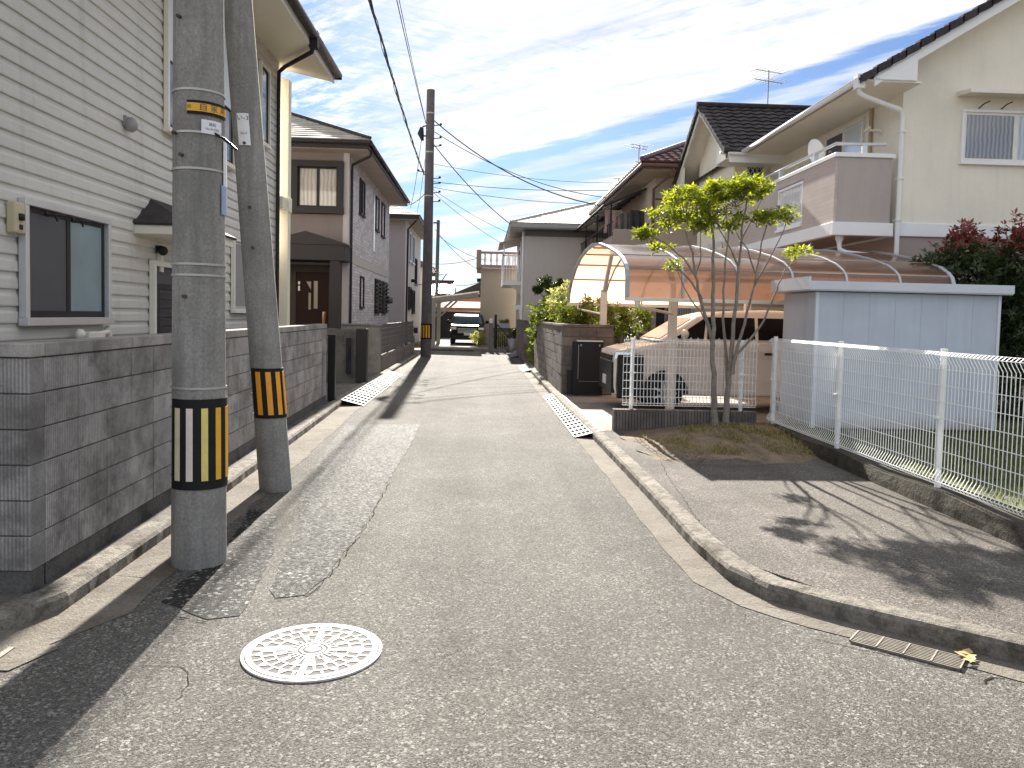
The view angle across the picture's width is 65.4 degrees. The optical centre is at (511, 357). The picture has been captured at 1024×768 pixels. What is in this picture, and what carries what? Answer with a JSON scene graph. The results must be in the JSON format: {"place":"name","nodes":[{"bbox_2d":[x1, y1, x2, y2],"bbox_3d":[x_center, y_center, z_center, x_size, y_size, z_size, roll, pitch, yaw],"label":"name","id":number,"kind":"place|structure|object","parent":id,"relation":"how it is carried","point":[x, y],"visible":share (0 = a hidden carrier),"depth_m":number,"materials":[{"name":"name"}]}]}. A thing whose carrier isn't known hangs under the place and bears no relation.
{"place":"outdoors","nodes":[
{"label":"outdoors","id":0,"kind":"place"},
{"bbox_2d":[0,0,341,341],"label":"house","id":1,"kind":"structure","parent":0,"point":[86,110],"depth_m":7.92,"materials":[{"name":"beige paint"}]},
{"bbox_2d":[18,197,113,325],"bbox_3d":[-3.956,-0.818,7.233,0.171,1.042,1.520,1,3,-2],"label":"window","id":2,"kind":"structure","parent":1,"relation":"in","point":[65,254],"depth_m":7.13,"materials":[{"name":"glass"}]},
{"bbox_2d":[149,260,171,333],"bbox_3d":[-4.117,-0.164,9.586,0.060,1.940,1.020,1,3,-2],"label":"door","id":3,"kind":"structure","parent":1,"relation":"in","point":[160,283],"depth_m":9.25,"materials":[{"name":"white metal"}]},
{"bbox_2d":[163,0,235,170],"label":"window","id":4,"kind":"structure","parent":1,"relation":"in","point":[168,4],"depth_m":9.42,"materials":[{"name":"white metal"}]},
{"bbox_2d":[230,238,245,312],"bbox_3d":[-4.194,-1.258,12.401,0.080,1.132,0.920,1,3,-2],"label":"window","id":5,"kind":"structure","parent":1,"relation":"in","point":[238,305],"depth_m":12.19,"materials":[{"name":"silver glass"}]},
{"bbox_2d":[258,60,271,149],"bbox_3d":[-4.173,-4.249,13.481,0.080,1.352,0.590,1,3,-2],"label":"window","id":6,"kind":"structure","parent":1,"relation":"in","point":[264,73],"depth_m":13.57,"materials":[{"name":"white metal"}]},
{"bbox_2d":[0,348,419,603],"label":"yard","id":7,"kind":"structure","parent":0,"point":[342,388],"depth_m":6.29,"materials":[{"name":"concrete"}]},
{"bbox_2d":[0,324,326,592],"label":"block wall","id":8,"kind":"structure","parent":7,"relation":"on","point":[85,448],"depth_m":5.19,"materials":[{"name":"concrete"}]},
{"bbox_2d":[0,350,419,631],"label":"kerb","id":9,"kind":"structure","parent":7,"relation":"on","point":[71,588],"depth_m":5.07,"materials":[{"name":"concrete"}]},
{"bbox_2d":[327,335,336,400],"bbox_3d":[-3.271,0.204,14.478,0.150,1.235,0.140,1,3,-2],"label":"gate post","id":10,"kind":"object","parent":7,"relation":"on","point":[331,392],"visible":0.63,"depth_m":14.42,"materials":[{"name":"black metal"}]},
{"bbox_2d":[326,328,367,382],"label":"gate wall","id":11,"kind":"structure","parent":7,"relation":"on","point":[351,355],"depth_m":18.28,"materials":[{"name":"concrete"}]},
{"bbox_2d":[290,112,409,353],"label":"tiled house","id":12,"kind":"structure","parent":7,"relation":"on","point":[347,191],"depth_m":21.40,"materials":[{"name":"tile"}]},
{"bbox_2d":[290,264,329,327],"bbox_3d":[-5.540,-1.120,21.424,1.550,2.750,0.105,1,3,-2],"label":"door","id":13,"kind":"structure","parent":12,"relation":"in","point":[309,284],"depth_m":21.42,"materials":[{"name":"brown wood"}]},
{"bbox_2d":[291,160,343,214],"bbox_3d":[-5.175,-4.536,21.219,1.380,1.392,0.180,1,3,-2],"label":"window","id":14,"kind":"structure","parent":12,"relation":"in","point":[317,186],"depth_m":21.26,"materials":[{"name":"fabric"}]},
{"bbox_2d":[359,177,362,215],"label":"window","id":15,"kind":"structure","parent":12,"relation":"in","point":[360,179],"depth_m":23.16,"materials":[{"name":"glass"}]},
{"bbox_2d":[359,276,364,308],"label":"window","id":16,"kind":"structure","parent":12,"relation":"in","point":[360,307],"depth_m":23.75,"materials":[{"name":"glass"}]},
{"bbox_2d":[362,181,365,218],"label":"window","id":17,"kind":"structure","parent":12,"relation":"in","point":[364,184],"depth_m":23.97,"materials":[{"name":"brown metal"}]},
{"bbox_2d":[373,195,374,251],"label":"slit window","id":18,"kind":"structure","parent":12,"relation":"in","point":[374,195],"depth_m":26.14,"materials":[{"name":"white"}]},
{"bbox_2d":[375,196,379,232],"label":"window","id":19,"kind":"structure","parent":12,"relation":"in","point":[377,230],"depth_m":26.79,"materials":[{"name":"glass"}]},
{"bbox_2d":[374,279,382,312],"bbox_3d":[-4.608,-2.108,27.448,0.140,1.162,1.390,1,3,-2],"label":"window","id":20,"kind":"structure","parent":12,"relation":"in","point":[378,281],"depth_m":27.03,"materials":[{"name":"brown metal"}]},
{"bbox_2d":[381,202,385,238],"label":"window","id":21,"kind":"structure","parent":12,"relation":"in","point":[382,203],"depth_m":28.16,"materials":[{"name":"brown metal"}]},
{"bbox_2d":[381,281,388,313],"bbox_3d":[-4.680,-2.209,29.344,0.140,1.162,1.390,1,3,-2],"label":"window","id":22,"kind":"structure","parent":12,"relation":"in","point":[384,283],"depth_m":29.03,"materials":[{"name":"brown metal"}]},
{"bbox_2d":[341,323,382,372],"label":"gate pillar","id":23,"kind":"structure","parent":7,"relation":"on","point":[374,345],"depth_m":21.49,"materials":[{"name":"concrete"}]},
{"bbox_2d":[378,321,413,371],"bbox_3d":[-3.840,-0.540,27.184,0.140,1.370,10.600,1,3,-2],"label":"slatted fence","id":24,"kind":"object","parent":7,"relation":"on","point":[393,357],"visible":0.75,"depth_m":25.76,"materials":[{"name":"grey metal"}]},
{"bbox_2d":[419,261,438,340],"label":"brown roof house","id":25,"kind":"structure","parent":0,"point":[434,270],"depth_m":49.71,"materials":[{"name":"red tile"}]},
{"bbox_2d":[432,280,455,296],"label":"distant house","id":26,"kind":"structure","parent":0,"point":[446,288],"depth_m":71.72,"materials":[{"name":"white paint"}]},
{"bbox_2d":[453,282,480,293],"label":"distant house","id":27,"kind":"structure","parent":0,"point":[475,287],"depth_m":63.32,"materials":[{"name":"tile"}]},
{"bbox_2d":[431,338,506,351],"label":"driveway","id":28,"kind":"structure","parent":0,"point":[462,344],"depth_m":39.64,"materials":[{"name":"concrete"}]},
{"bbox_2d":[431,291,478,346],"bbox_3d":[-2.874,-1.968,40.673,2.361,2.760,5.200,1,3,-2],"label":"carport","id":29,"kind":"object","parent":28,"relation":"on","point":[439,300],"visible":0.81,"depth_m":38.20,"materials":[{"name":"metal"}]},
{"bbox_2d":[435,310,479,339],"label":"boundary wall","id":30,"kind":"structure","parent":28,"relation":"on","point":[445,326],"depth_m":52.83,"materials":[{"name":"brown concrete"}]},
{"bbox_2d":[447,314,488,344],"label":"parked car","id":31,"kind":"object","parent":28,"relation":"on","point":[464,326],"visible":0.8,"depth_m":42.09,"materials":[{"name":"grey paint"}]},
{"bbox_2d":[469,330,486,345],"bbox_3d":[-1.701,-0.958,39.938,0.976,0.914,0.948,1,3,-2],"label":"round bush","id":32,"kind":"object","parent":28,"relation":"on","point":[476,337],"visible":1,"depth_m":39.91,"materials":[{"name":"green plant"}]},
{"bbox_2d":[488,319,492,348],"bbox_3d":[-1.005,-1.089,37.704,0.200,1.500,0.200,1,3,-2],"label":"gate post","id":33,"kind":"object","parent":28,"relation":"on","point":[490,343],"visible":1,"depth_m":37.61,"materials":[{"name":"concrete"}]},
{"bbox_2d":[493,331,507,346],"bbox_3d":[-0.566,-0.940,39.992,0.946,0.924,0.939,1,3,-2],"label":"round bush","id":34,"kind":"object","parent":28,"relation":"on","point":[501,338],"visible":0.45,"depth_m":39.86,"materials":[{"name":"green plant"}]},
{"bbox_2d":[494,315,509,348],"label":"folding gate","id":35,"kind":"structure","parent":28,"relation":"on","point":[495,332],"depth_m":37.67,"materials":[{"name":"black metal"}]},
{"bbox_2d":[414,340,543,376],"bbox_3d":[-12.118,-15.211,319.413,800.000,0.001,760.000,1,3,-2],"label":"ground","id":36,"kind":"structure","parent":0,"point":[417,346],"depth_m":42.40,"materials":[{"name":"concrete"}]},
{"bbox_2d":[388,206,433,347],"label":"grey house","id":37,"kind":"structure","parent":36,"relation":"on","point":[405,234],"depth_m":37.04,"materials":[{"name":"paint"}]},
{"bbox_2d":[408,231,411,262],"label":"window","id":38,"kind":"structure","parent":37,"relation":"in","point":[410,234],"depth_m":38.78,"materials":[{"name":"glass"}]},
{"bbox_2d":[408,287,411,309],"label":"window","id":39,"kind":"structure","parent":37,"relation":"in","point":[409,288],"depth_m":38.57,"materials":[{"name":"brown metal"}]},
{"bbox_2d":[411,235,414,264],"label":"window","id":40,"kind":"structure","parent":37,"relation":"in","point":[413,238],"depth_m":40.53,"materials":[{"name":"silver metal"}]},
{"bbox_2d":[433,220,445,309],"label":"utility pole","id":41,"kind":"object","parent":36,"relation":"on","point":[437,284],"visible":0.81,"depth_m":59.42,"materials":[{"name":"grey concrete"}]},
{"bbox_2d":[436,293,479,310],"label":"distant house","id":42,"kind":"structure","parent":36,"relation":"on","point":[472,304],"depth_m":56.92,"materials":[{"name":"ceramic"}]},
{"bbox_2d":[546,279,593,323],"bbox_3d":[1.735,-0.757,21.062,1.406,2.701,2.149,0,3,-27],"label":"garden shrub","id":43,"kind":"object","parent":36,"relation":"on","point":[561,290],"visible":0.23,"depth_m":21.18,"materials":[{"name":"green plant"}]},
{"bbox_2d":[0,351,1023,767],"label":"road","id":44,"kind":"structure","parent":0,"point":[508,583],"depth_m":3.90,"materials":[{"name":"asphalt"}]},
{"bbox_2d":[170,0,236,569],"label":"utility pole","id":45,"kind":"object","parent":44,"relation":"on","point":[199,442],"visible":1,"depth_m":5.14,"materials":[{"name":"concrete"}]},
{"bbox_2d":[368,0,424,174],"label":"cable","id":46,"kind":"object","parent":45,"relation":"attached to","point":[384,49],"visible":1,"depth_m":17.18,"materials":[{"name":"rubber"}]},
{"bbox_2d":[399,0,428,133],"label":"cable","id":47,"kind":"object","parent":45,"relation":"attached to","point":[412,62],"visible":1,"depth_m":21.53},
{"bbox_2d":[0,351,432,643],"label":"gutter strip","id":48,"kind":"object","parent":44,"relation":"on","point":[117,595],"visible":0.59,"depth_m":5.01,"materials":[{"name":"concrete"}]},
{"bbox_2d":[0,634,57,669],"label":"gutter grate","id":49,"kind":"object","parent":48,"relation":"on","point":[16,650],"visible":1,"depth_m":3.92,"materials":[{"name":"concrete"}]},
{"bbox_2d":[161,509,278,618],"bbox_3d":[-1.918,1.363,5.585,0.499,0.001,2.487,1,3,-8],"label":"asphalt patch","id":50,"kind":"object","parent":44,"relation":"on","point":[227,588],"visible":0.95,"depth_m":5.06,"materials":[{"name":"asphalt"}]},
{"bbox_2d":[224,0,291,492],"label":"utility pole","id":51,"kind":"object","parent":44,"relation":"on","point":[268,393],"visible":1,"depth_m":7.36,"materials":[{"name":"concrete"}]},
{"bbox_2d":[240,623,381,682],"bbox_3d":[-0.997,1.464,3.988,0.686,0.016,0.686,1,3,-2],"label":"manhole cover","id":52,"kind":"object","parent":44,"relation":"on","point":[312,653],"visible":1,"depth_m":3.94,"materials":[{"name":"white metal"}]},
{"bbox_2d":[270,424,419,597],"bbox_3d":[-1.803,1.214,8.489,1.133,0.001,7.580,1,3,-2],"label":"asphalt patch","id":53,"kind":"object","parent":44,"relation":"on","point":[341,492],"visible":1,"depth_m":7.32,"materials":[{"name":"asphalt"}]},
{"bbox_2d":[341,380,390,405],"bbox_3d":[-2.988,0.704,16.710,0.422,0.116,4.473,1,3,-2],"label":"drain grate","id":54,"kind":"object","parent":44,"relation":"on","point":[369,391],"visible":1,"depth_m":16.29,"materials":[{"name":"metal"}]},
{"bbox_2d":[374,371,402,383],"bbox_3d":[-3.161,0.500,20.626,0.392,0.108,3.123,1,3,-2],"label":"drain grate","id":55,"kind":"object","parent":44,"relation":"on","point":[389,377],"visible":0.98,"depth_m":20.45,"materials":[{"name":"metal"}]},
{"bbox_2d":[417,89,441,356],"bbox_3d":[-3.293,-5.223,31.359,0.954,10.451,0.443,1,3,-2],"label":"utility pole","id":56,"kind":"object","parent":44,"relation":"on","point":[426,326],"visible":0.99,"depth_m":31.23,"materials":[{"name":"concrete"}]},
{"bbox_2d":[396,0,426,126],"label":"cable","id":57,"kind":"object","parent":56,"relation":"attached to","point":[409,55],"visible":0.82,"depth_m":21.48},
{"bbox_2d":[434,145,509,223],"bbox_3d":[-1.466,-7.111,33.486,0.036,2.843,5.603,4,4,37],"label":"cable","id":58,"kind":"object","parent":56,"relation":"attached to","point":[469,186],"visible":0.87,"depth_m":32.90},
{"bbox_2d":[433,187,580,203],"bbox_3d":[-0.021,-6.773,33.561,7.718,0.214,0.020,-1,4,-36],"label":"cable","id":59,"kind":"object","parent":56,"relation":"attached to","point":[509,198],"visible":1,"depth_m":33.48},
{"bbox_2d":[434,120,601,205],"bbox_3d":[0.154,-7.477,30.524,6.671,3.392,0.040,2,3,13],"label":"cable","id":60,"kind":"object","parent":56,"relation":"attached to","point":[512,174],"visible":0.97,"depth_m":30.55,"materials":[{"name":"rubber"}]},
{"bbox_2d":[435,132,605,197],"bbox_3d":[0.782,-7.582,31.543,7.756,2.396,0.025,1,3,-4],"label":"cable","id":61,"kind":"object","parent":56,"relation":"attached to","point":[517,174],"visible":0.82,"depth_m":31.52,"materials":[{"name":"rubber"}]},
{"bbox_2d":[441,182,605,190],"bbox_3d":[0.593,-6.860,32.076,7.639,0.225,0.022,1,3,-12],"label":"cable","id":62,"kind":"object","parent":56,"relation":"attached to","point":[531,189],"visible":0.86,"depth_m":32.26,"materials":[{"name":"rubber"}]},
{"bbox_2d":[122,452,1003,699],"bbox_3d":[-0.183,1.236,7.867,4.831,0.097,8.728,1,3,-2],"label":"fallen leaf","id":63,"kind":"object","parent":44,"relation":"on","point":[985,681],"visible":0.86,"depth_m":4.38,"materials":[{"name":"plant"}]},
{"bbox_2d":[508,352,1023,681],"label":"gutter strip","id":64,"kind":"object","parent":44,"relation":"on","point":[695,566],"visible":0.67,"depth_m":5.19,"materials":[{"name":"concrete"}]},
{"bbox_2d":[543,393,599,437],"bbox_3d":[0.954,0.931,14.140,0.377,0.112,5.823,1,3,-2],"label":"drain grate","id":65,"kind":"object","parent":64,"relation":"on","point":[575,427],"visible":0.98,"depth_m":13.07,"materials":[{"name":"metal"}]},
{"bbox_2d":[849,630,965,670],"bbox_3d":[2.061,1.523,4.164,0.528,0.015,0.177,4,4,38],"label":"gutter grate","id":66,"kind":"object","parent":64,"relation":"on","point":[915,652],"visible":0.95,"depth_m":4.15,"materials":[{"name":"metal"}]},
{"bbox_2d":[513,350,1023,664],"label":"kerb","id":67,"kind":"structure","parent":44,"relation":"on","point":[722,559],"depth_m":4.77,"materials":[{"name":"concrete"}]},
{"bbox_2d":[281,0,986,291],"label":"sky","id":68,"kind":"structure","parent":0,"point":[547,90],"materials":[{"name":"blue"}]},
{"bbox_2d":[563,393,787,430],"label":"driveway","id":69,"kind":"structure","parent":0,"point":[590,407],"depth_m":14.98,"materials":[{"name":"concrete"}]},
{"bbox_2d":[534,321,613,394],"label":"block wall","id":70,"kind":"structure","parent":69,"relation":"on","point":[553,352],"depth_m":16.97,"materials":[{"name":"concrete"}]},
{"bbox_2d":[566,340,603,394],"bbox_3d":[1.491,0.203,16.357,0.740,1.120,0.210,1,3,-2],"label":"utility cabinet","id":71,"kind":"object","parent":69,"relation":"on","point":[582,376],"visible":0.96,"depth_m":16.29,"materials":[{"name":"black metal"}]},
{"bbox_2d":[547,295,653,344],"bbox_3d":[2.145,-0.458,19.160,2.606,2.325,2.288,1,3,-2],"label":"garden shrub","id":72,"kind":"object","parent":69,"relation":"on","point":[625,321],"visible":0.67,"depth_m":18.85,"materials":[{"name":"green plant"}]},
{"bbox_2d":[614,331,647,343],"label":"block wall","id":73,"kind":"structure","parent":69,"relation":"on","point":[617,339],"depth_m":20.73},
{"bbox_2d":[593,418,763,429],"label":"paving","id":74,"kind":"structure","parent":69,"relation":"on","point":[605,424],"depth_m":12.24,"materials":[{"name":"grey concrete"}]},
{"bbox_2d":[612,408,756,431],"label":"planter wall","id":75,"kind":"structure","parent":69,"relation":"on","point":[625,419],"depth_m":11.36,"materials":[{"name":"concrete"}]},
{"bbox_2d":[622,337,757,410],"bbox_3d":[2.544,0.234,11.406,1.927,1.051,0.123,1,3,-2],"label":"fence","id":76,"kind":"object","parent":75,"relation":"on","point":[631,388],"visible":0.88,"depth_m":11.39,"materials":[{"name":"white metal"}]},
{"bbox_2d":[599,310,783,408],"bbox_3d":[4.060,0.029,14.666,4.745,1.800,2.218,1,3,-2],"label":"minivan","id":77,"kind":"object","parent":69,"relation":"on","point":[612,376],"visible":0.43,"depth_m":13.83,"materials":[{"name":"beige paint"}]},
{"bbox_2d":[567,243,955,409],"bbox_3d":[4.100,-0.634,15.575,5.404,3.031,6.793,1,3,-2],"label":"carport","id":78,"kind":"object","parent":69,"relation":"on","point":[628,275],"visible":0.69,"depth_m":12.67,"materials":[{"name":"translucent bronze polycarbonate plastic"},{"name":"silver aluminium"}]},
{"bbox_2d":[672,0,1023,407],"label":"cream house","id":79,"kind":"structure","parent":69,"relation":"on","point":[922,139],"depth_m":14.67,"materials":[{"name":"paint"}]},
{"bbox_2d":[744,167,765,180],"bbox_3d":[6.437,-4.716,21.153,0.610,0.832,0.070,1,3,-2],"label":"window","id":80,"kind":"structure","parent":79,"relation":"in","point":[751,170],"depth_m":21.14,"materials":[{"name":"white paint"}]},
{"bbox_2d":[747,66,790,103],"bbox_3d":[7.330,-7.673,22.819,1.014,1.080,0.735,0,3,-22],"label":"tv antenna","id":81,"kind":"object","parent":79,"relation":"on","point":[769,71],"visible":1,"depth_m":22.80,"materials":[{"name":"metal"}]},
{"bbox_2d":[808,139,831,162],"bbox_3d":[6.210,-4.153,16.202,0.460,0.534,0.467,4,4,42],"label":"satellite dish","id":82,"kind":"object","parent":79,"relation":"attached to","point":[814,145],"visible":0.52,"depth_m":16.09,"materials":[{"name":"white paint"}]},
{"bbox_2d":[824,117,864,155],"bbox_3d":[7.002,-4.242,16.926,0.070,1.252,1.820,1,3,-2],"label":"window","id":83,"kind":"structure","parent":79,"relation":"in","point":[853,132],"depth_m":16.69,"materials":[{"name":"glass"}]},
{"bbox_2d":[958,101,1023,166],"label":"window","id":84,"kind":"structure","parent":79,"relation":"in","point":[987,137],"depth_m":14.62,"materials":[{"name":"glass"}]},
{"bbox_2d":[603,431,1023,634],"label":"pavement","id":85,"kind":"structure","parent":0,"point":[820,524],"depth_m":6.01,"materials":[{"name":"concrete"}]},
{"bbox_2d":[620,422,818,463],"bbox_3d":[2.681,1.067,10.129,2.410,0.204,2.401,1,3,-2],"label":"soil bed","id":86,"kind":"object","parent":85,"relation":"on","point":[759,452],"visible":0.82,"depth_m":9.98,"materials":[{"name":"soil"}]},
{"bbox_2d":[630,171,818,425],"bbox_3d":[3.058,-0.816,11.093,2.942,3.561,1.277,1,3,-10],"label":"multi stem tree","id":87,"kind":"object","parent":86,"relation":"on","point":[709,195],"visible":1,"depth_m":10.89,"materials":[{"name":"green plant"}]},
{"bbox_2d":[641,421,815,454],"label":"weeds","id":88,"kind":"object","parent":86,"relation":"on","point":[734,425],"visible":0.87,"depth_m":10.32,"materials":[{"name":"plant"}]},
{"bbox_2d":[775,424,1023,548],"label":"base wall","id":89,"kind":"structure","parent":85,"relation":"on","point":[993,521],"depth_m":7.13,"materials":[{"name":"concrete"}]},
{"bbox_2d":[766,336,1023,516],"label":"fence","id":90,"kind":"object","parent":89,"relation":"on","point":[940,418],"visible":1,"depth_m":7.61,"materials":[{"name":"white metal"}]},
{"bbox_2d":[793,408,1023,518],"bbox_3d":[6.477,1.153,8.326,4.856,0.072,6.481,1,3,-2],"label":"grass","id":91,"kind":"structure","parent":0,"point":[975,457],"depth_m":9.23,"materials":[{"name":"plant"}]},
{"bbox_2d":[771,276,1014,432],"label":"garden shed","id":92,"kind":"structure","parent":91,"relation":"on","point":[957,318],"depth_m":10.97,"materials":[{"name":"white metal"}]},
{"bbox_2d":[908,208,1023,420],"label":"photinia hedge","id":93,"kind":"object","parent":91,"relation":"on","point":[989,262],"visible":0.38,"depth_m":12.82,"materials":[{"name":"red plant"}]},
{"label":"yard","id":94,"kind":"structure","parent":0,"visible":0},
{"bbox_2d":[516,319,534,360],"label":"block wall","id":95,"kind":"structure","parent":94,"relation":"on","point":[521,337],"depth_m":28.91,"materials":[{"name":"concrete"}]},
{"bbox_2d":[524,335,534,364],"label":"gap plants","id":96,"kind":"object","parent":94,"relation":"on","point":[530,350],"visible":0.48,"depth_m":26.18,"materials":[{"name":"green plant"}]},
{"bbox_2d":[525,286,569,338],"bbox_3d":[1.266,-0.784,23.278,1.834,2.508,3.680,1,3,-2],"label":"garden shrub","id":97,"kind":"object","parent":94,"relation":"on","point":[541,314],"visible":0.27,"depth_m":23.10,"materials":[{"name":"green plant"}]},
{"bbox_2d":[531,274,566,310],"bbox_3d":[1.143,-1.119,24.619,1.166,2.926,0.605,1,3,-2],"label":"clipped pine","id":98,"kind":"object","parent":94,"relation":"on","point":[546,280],"visible":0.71,"depth_m":24.50,"materials":[{"name":"green plant"}]},
{"bbox_2d":[498,201,606,327],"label":"greige house","id":99,"kind":"structure","parent":94,"relation":"on","point":[548,243],"depth_m":35.92,"materials":[{"name":"paint"}]},
{"bbox_2d":[574,140,697,331],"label":"brown roof house","id":100,"kind":"structure","parent":94,"relation":"on","point":[644,181],"depth_m":26.38,"materials":[{"name":"paint"}]},
{"bbox_2d":[604,210,622,232],"bbox_3d":[3.620,-4.864,28.542,0.655,0.820,0.152,1,3,-2],"label":"hanging cloth","id":101,"kind":"object","parent":100,"relation":"hanging from","point":[616,221],"visible":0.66,"depth_m":28.51,"materials":[{"name":"fabric"}]},
{"bbox_2d":[619,212,629,228],"bbox_3d":[4.012,-4.738,28.163,0.500,0.789,0.152,1,3,-2],"label":"hanging cloth","id":102,"kind":"object","parent":100,"relation":"hanging from","point":[624,218],"visible":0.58,"depth_m":28.13,"materials":[{"name":"fabric"}]},
{"bbox_2d":[629,210,643,228],"bbox_3d":[4.384,-4.750,27.875,0.593,0.802,0.151,1,3,-2],"label":"hanging cloth","id":103,"kind":"object","parent":100,"relation":"hanging from","point":[636,218],"visible":0.65,"depth_m":27.85,"materials":[{"name":"fabric"}]},
{"bbox_2d":[626,143,654,162],"bbox_3d":[4.352,-6.929,27.355,0.814,0.720,0.692,0,3,-31],"label":"tv antenna","id":104,"kind":"object","parent":100,"relation":"on","point":[639,148],"visible":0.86,"depth_m":27.34,"materials":[{"name":"metal"}]},
{"bbox_2d":[677,305,693,315],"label":"window","id":105,"kind":"structure","parent":100,"relation":"in","point":[681,311],"depth_m":26.37,"materials":[{"name":"silver glass"}]},
{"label":"path","id":106,"kind":"structure","parent":0,"visible":0},
{"bbox_2d":[476,250,516,342],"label":"tan house","id":107,"kind":"structure","parent":106,"relation":"on","point":[497,300],"depth_m":44.87,"materials":[{"name":"paint"}]},
{"bbox_2d":[493,328,515,346],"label":"wall","id":108,"kind":"structure","parent":106,"relation":"on","point":[505,330],"depth_m":42.60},
{"bbox_2d":[499,319,509,327],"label":"planter box","id":109,"kind":"object","parent":108,"relation":"on","point":[505,324],"visible":1,"depth_m":42.61,"materials":[{"name":"grey metal"}]},
{"bbox_2d":[507,328,515,349],"bbox_3d":[0.078,-0.905,38.009,0.606,1.091,0.661,-2,4,-44],"label":"flower pot","id":110,"kind":"object","parent":106,"relation":"on","point":[512,343],"visible":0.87,"depth_m":37.84,"materials":[{"name":"grey concrete"}]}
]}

